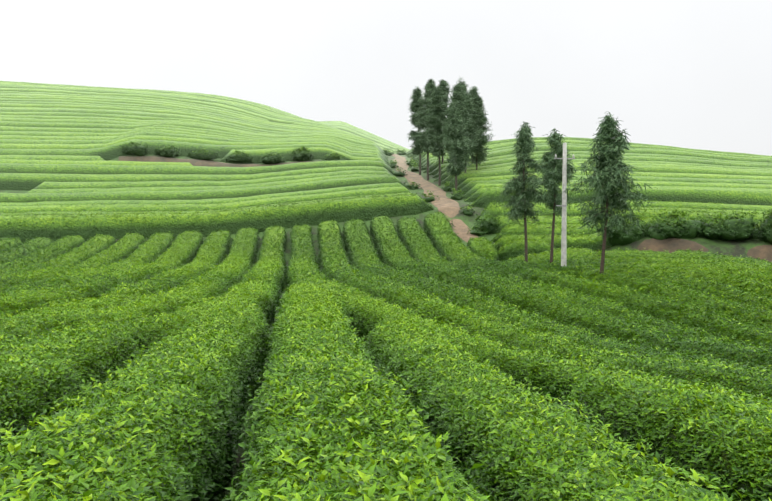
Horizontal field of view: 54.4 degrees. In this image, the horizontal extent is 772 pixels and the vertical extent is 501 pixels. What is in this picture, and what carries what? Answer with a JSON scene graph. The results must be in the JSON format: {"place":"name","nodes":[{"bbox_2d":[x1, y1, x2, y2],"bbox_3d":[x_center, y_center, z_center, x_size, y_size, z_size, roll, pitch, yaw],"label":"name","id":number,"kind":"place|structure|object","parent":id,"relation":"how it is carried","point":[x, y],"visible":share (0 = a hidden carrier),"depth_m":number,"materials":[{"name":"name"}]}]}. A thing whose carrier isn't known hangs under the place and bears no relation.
{"place":"outdoors","nodes":[
{"label":"outdoors","id":0,"kind":"place"},
{"bbox_2d":[0,155,771,500],"bbox_3d":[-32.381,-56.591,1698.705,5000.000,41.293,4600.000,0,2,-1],"label":"ground","id":1,"kind":"structure","parent":0,"point":[732,247],"depth_m":42.94,"materials":[{"name":"soil"}]},
{"bbox_2d":[119,141,150,155],"bbox_3d":[-20.578,-8.293,61.214,3.016,1.277,1.982,0,2,-1],"label":"bush","id":2,"kind":"object","parent":1,"relation":"on","point":[133,148],"visible":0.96,"depth_m":60.79,"materials":[{"name":"green plant"}]},
{"bbox_2d":[154,145,181,156],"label":"bush","id":3,"kind":"object","parent":1,"relation":"on","point":[167,151],"visible":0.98,"depth_m":61.72,"materials":[{"name":"green plant"}]},
{"bbox_2d":[187,149,219,159],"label":"bush","id":4,"kind":"object","parent":1,"relation":"on","point":[203,154],"visible":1,"depth_m":62.80,"materials":[{"name":"green plant"}]},
{"bbox_2d":[118,156,316,166],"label":"soil bank","id":5,"kind":"structure","parent":1,"relation":"on","point":[196,162],"depth_m":61.98,"materials":[{"name":"brown soil"}]},
{"bbox_2d":[224,150,253,161],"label":"bush","id":6,"kind":"object","parent":1,"relation":"on","point":[240,157],"visible":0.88,"depth_m":63.34,"materials":[{"name":"green plant"}]},
{"bbox_2d":[259,151,287,163],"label":"bush","id":7,"kind":"object","parent":1,"relation":"on","point":[270,157],"visible":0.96,"depth_m":63.74,"materials":[{"name":"green plant"}]},
{"bbox_2d":[289,146,314,160],"bbox_3d":[-7.237,-8.299,65.356,2.266,1.661,2.150,0,2,-1],"label":"bush","id":8,"kind":"object","parent":1,"relation":"on","point":[300,154],"visible":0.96,"depth_m":64.98,"materials":[{"name":"green plant"}]},
{"bbox_2d":[321,153,350,160],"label":"bush","id":9,"kind":"object","parent":1,"relation":"on","point":[334,157],"visible":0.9,"depth_m":65.31,"materials":[{"name":"green plant"}]},
{"bbox_2d":[0,185,771,500],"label":"tea bushes","id":10,"kind":"object","parent":1,"relation":"on","point":[86,432],"visible":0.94,"depth_m":8.36,"materials":[{"name":"green plant"}]},
{"bbox_2d":[0,81,771,500],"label":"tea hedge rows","id":11,"kind":"object","parent":1,"relation":"on","point":[60,145],"visible":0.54,"depth_m":52.59,"materials":[{"name":"green plant"}]},
{"bbox_2d":[384,148,393,155],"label":"bush","id":12,"kind":"object","parent":1,"relation":"on","point":[388,153],"visible":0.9,"depth_m":77.86,"materials":[{"name":"green plant"}]},
{"bbox_2d":[388,160,397,167],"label":"bush","id":13,"kind":"object","parent":1,"relation":"on","point":[393,164],"visible":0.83,"depth_m":67.33,"materials":[{"name":"green plant"}]},
{"bbox_2d":[392,167,407,176],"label":"bush","id":14,"kind":"object","parent":1,"relation":"on","point":[399,173],"visible":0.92,"depth_m":62.78,"materials":[{"name":"green plant"}]},
{"bbox_2d":[397,149,407,154],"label":"bush","id":15,"kind":"object","parent":1,"relation":"on","point":[402,152],"visible":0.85,"depth_m":83.86,"materials":[{"name":"green plant"}]},
{"bbox_2d":[403,181,421,189],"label":"bush","id":16,"kind":"object","parent":1,"relation":"on","point":[413,186],"visible":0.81,"depth_m":56.71,"materials":[{"name":"green plant"}]},
{"bbox_2d":[408,163,418,171],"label":"bush","id":17,"kind":"object","parent":1,"relation":"on","point":[413,169],"visible":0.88,"depth_m":65.43,"materials":[{"name":"green plant"}]},
{"bbox_2d":[407,86,424,174],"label":"tree","id":18,"kind":"object","parent":1,"relation":"on","point":[416,95],"visible":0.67,"depth_m":62.84,"materials":[{"name":"green plant"}]},
{"bbox_2d":[415,79,440,180],"bbox_3d":[3.426,-9.719,60.062,2.432,8.266,2.846,0,2,-1],"label":"tree","id":19,"kind":"object","parent":1,"relation":"on","point":[429,87],"visible":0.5,"depth_m":59.98,"materials":[{"name":"green plant"}]},
{"bbox_2d":[422,190,438,202],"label":"bush","id":20,"kind":"object","parent":1,"relation":"on","point":[430,199],"visible":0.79,"depth_m":50.46,"materials":[{"name":"green plant"}]},
{"bbox_2d":[422,85,448,185],"bbox_3d":[3.950,-8.744,57.170,2.610,7.668,2.531,0,2,-1],"label":"tree","id":21,"kind":"object","parent":1,"relation":"on","point":[436,119],"visible":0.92,"depth_m":56.96,"materials":[{"name":"green plant"}]},
{"bbox_2d":[437,79,451,163],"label":"tree","id":22,"kind":"object","parent":1,"relation":"on","point":[444,86],"visible":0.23,"depth_m":63.41,"materials":[{"name":"green plant"}]},
{"bbox_2d":[441,181,454,191],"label":"bush","id":23,"kind":"object","parent":1,"relation":"on","point":[447,188],"visible":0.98,"depth_m":54.52,"materials":[{"name":"green plant"}]},
{"bbox_2d":[444,215,455,228],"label":"bush","id":24,"kind":"object","parent":1,"relation":"on","point":[445,216],"visible":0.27,"depth_m":45.13,"materials":[{"name":"green plant"}]},
{"bbox_2d":[440,82,472,186],"bbox_3d":[5.179,-8.328,54.875,2.559,7.913,3.092,0,2,-1],"label":"tree","id":25,"kind":"object","parent":1,"relation":"on","point":[458,94],"visible":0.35,"depth_m":54.56,"materials":[{"name":"green plant"}]},
{"bbox_2d":[448,188,466,199],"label":"bush","id":26,"kind":"object","parent":1,"relation":"on","point":[456,196],"visible":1,"depth_m":50.66,"materials":[{"name":"green plant"}]},
{"bbox_2d":[445,75,469,122],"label":"tree","id":27,"kind":"object","parent":1,"relation":"on","point":[463,83],"depth_m":60.03,"materials":[{"name":"green plant"}]},
{"bbox_2d":[439,98,476,192],"bbox_3d":[4.919,-7.173,52.362,2.501,6.791,2.444,-1,2,-21],"label":"tree","id":28,"kind":"object","parent":1,"relation":"on","point":[456,144],"visible":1,"depth_m":52.10,"materials":[{"name":"green plant"}]},
{"bbox_2d":[448,92,484,172],"bbox_3d":[5.987,-8.447,56.874,2.324,7.312,2.780,-2,2,-40],"label":"tree","id":29,"kind":"object","parent":1,"relation":"on","point":[475,131],"visible":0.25,"depth_m":56.45,"materials":[{"name":"green plant"}]},
{"bbox_2d":[459,203,477,215],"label":"bush","id":30,"kind":"object","parent":1,"relation":"on","point":[465,211],"visible":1,"depth_m":46.83,"materials":[{"name":"green plant"}]},
{"bbox_2d":[468,86,485,161],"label":"tree","id":31,"kind":"object","parent":1,"relation":"on","point":[473,93],"visible":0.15,"depth_m":62.02,"materials":[{"name":"green plant"}]},
{"bbox_2d":[467,224,490,235],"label":"bush","id":32,"kind":"object","parent":1,"relation":"on","point":[477,232],"visible":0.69,"depth_m":43.95,"materials":[{"name":"green plant"}]},
{"bbox_2d":[469,93,492,169],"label":"tree","id":33,"kind":"object","parent":1,"relation":"on","point":[483,140],"visible":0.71,"depth_m":58.12,"materials":[{"name":"green plant"}]},
{"bbox_2d":[473,213,500,233],"bbox_3d":[6.096,-1.557,44.657,1.992,1.384,1.988,0,2,-1],"label":"bush","id":34,"kind":"object","parent":1,"relation":"on","point":[486,222],"visible":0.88,"depth_m":44.21,"materials":[{"name":"green plant"}]},
{"bbox_2d":[493,121,548,262],"bbox_3d":[6.318,-2.332,34.708,2.280,7.257,2.578,-2,3,-43],"label":"tree","id":35,"kind":"object","parent":1,"relation":"on","point":[521,206],"visible":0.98,"depth_m":34.42,"materials":[{"name":"green plant"}]},
{"bbox_2d":[533,128,577,262],"bbox_3d":[7.228,-1.936,32.046,1.894,6.557,2.300,0,2,13],"label":"tree","id":36,"kind":"object","parent":1,"relation":"on","point":[552,168],"visible":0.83,"depth_m":31.71,"materials":[{"name":"green plant"}]},
{"bbox_2d":[554,143,574,265],"bbox_3d":[7.234,-1.344,30.472,0.840,6.050,0.230,0,2,-1],"label":"utility pole","id":37,"kind":"object","parent":1,"relation":"on","point":[564,224],"visible":0.9,"depth_m":30.40,"materials":[{"name":"concrete"}]},
{"bbox_2d":[584,250,607,256],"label":"bush by trees","id":38,"kind":"object","parent":1,"relation":"on","point":[593,253],"visible":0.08,"depth_m":33.21,"materials":[{"name":"green plant"}]},
{"bbox_2d":[562,111,653,272],"bbox_3d":[7.356,-1.437,24.931,2.818,6.459,2.472,1,2,28],"label":"tree","id":39,"kind":"object","parent":1,"relation":"on","point":[610,148],"visible":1,"depth_m":24.94,"materials":[{"name":"green plant"}]},
{"bbox_2d":[595,217,648,244],"bbox_3d":[12.729,-0.987,40.785,2.905,1.899,2.345,1,2,35],"label":"bush","id":40,"kind":"object","parent":1,"relation":"on","point":[620,237],"visible":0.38,"depth_m":40.24,"materials":[{"name":"green plant"}]},
{"bbox_2d":[641,216,691,239],"bbox_3d":[15.043,-1.122,40.613,2.773,1.578,2.324,-1,2,-25],"label":"bush","id":41,"kind":"object","parent":1,"relation":"on","point":[673,231],"visible":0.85,"depth_m":40.06,"materials":[{"name":"green plant"}]},
{"bbox_2d":[644,210,711,238],"bbox_3d":[15.849,-1.374,40.855,3.722,1.833,2.517,0,2,-1],"label":"bush","id":42,"kind":"object","parent":1,"relation":"on","point":[695,227],"visible":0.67,"depth_m":40.43,"materials":[{"name":"green plant"}]},
{"bbox_2d":[637,238,771,262],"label":"bare soil patch","id":43,"kind":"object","parent":1,"relation":"on","point":[670,245],"depth_m":39.71,"materials":[{"name":"brown soil"}]},
{"bbox_2d":[699,212,743,239],"bbox_3d":[17.941,-1.303,40.536,2.683,1.585,2.742,-1,2,-32],"label":"bush","id":44,"kind":"object","parent":1,"relation":"on","point":[711,231],"visible":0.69,"depth_m":39.98,"materials":[{"name":"green plant"}]},
{"bbox_2d":[716,211,759,240],"bbox_3d":[18.742,-1.239,40.230,2.535,1.798,2.317,0,2,-1],"label":"bush","id":45,"kind":"object","parent":1,"relation":"on","point":[745,230],"visible":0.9,"depth_m":39.68,"materials":[{"name":"green plant"}]},
{"bbox_2d":[754,209,771,243],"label":"bush","id":46,"kind":"object","parent":1,"relation":"on","point":[766,230],"visible":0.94,"depth_m":39.73,"materials":[{"name":"green plant"}]},
{"bbox_2d":[759,209,771,236],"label":"bush","id":47,"kind":"object","parent":1,"relation":"on","point":[765,221],"visible":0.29,"depth_m":40.04,"materials":[{"name":"green plant"}]},
{"bbox_2d":[0,0,771,155],"label":"sky","id":48,"kind":"structure","parent":0,"point":[692,74],"materials":[{"name":"white"}]},
{"bbox_2d":[392,154,478,241],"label":"dirt path","id":49,"kind":"structure","parent":0,"point":[446,206],"depth_m":50.21,"materials":[{"name":"brown soil"}]}
]}

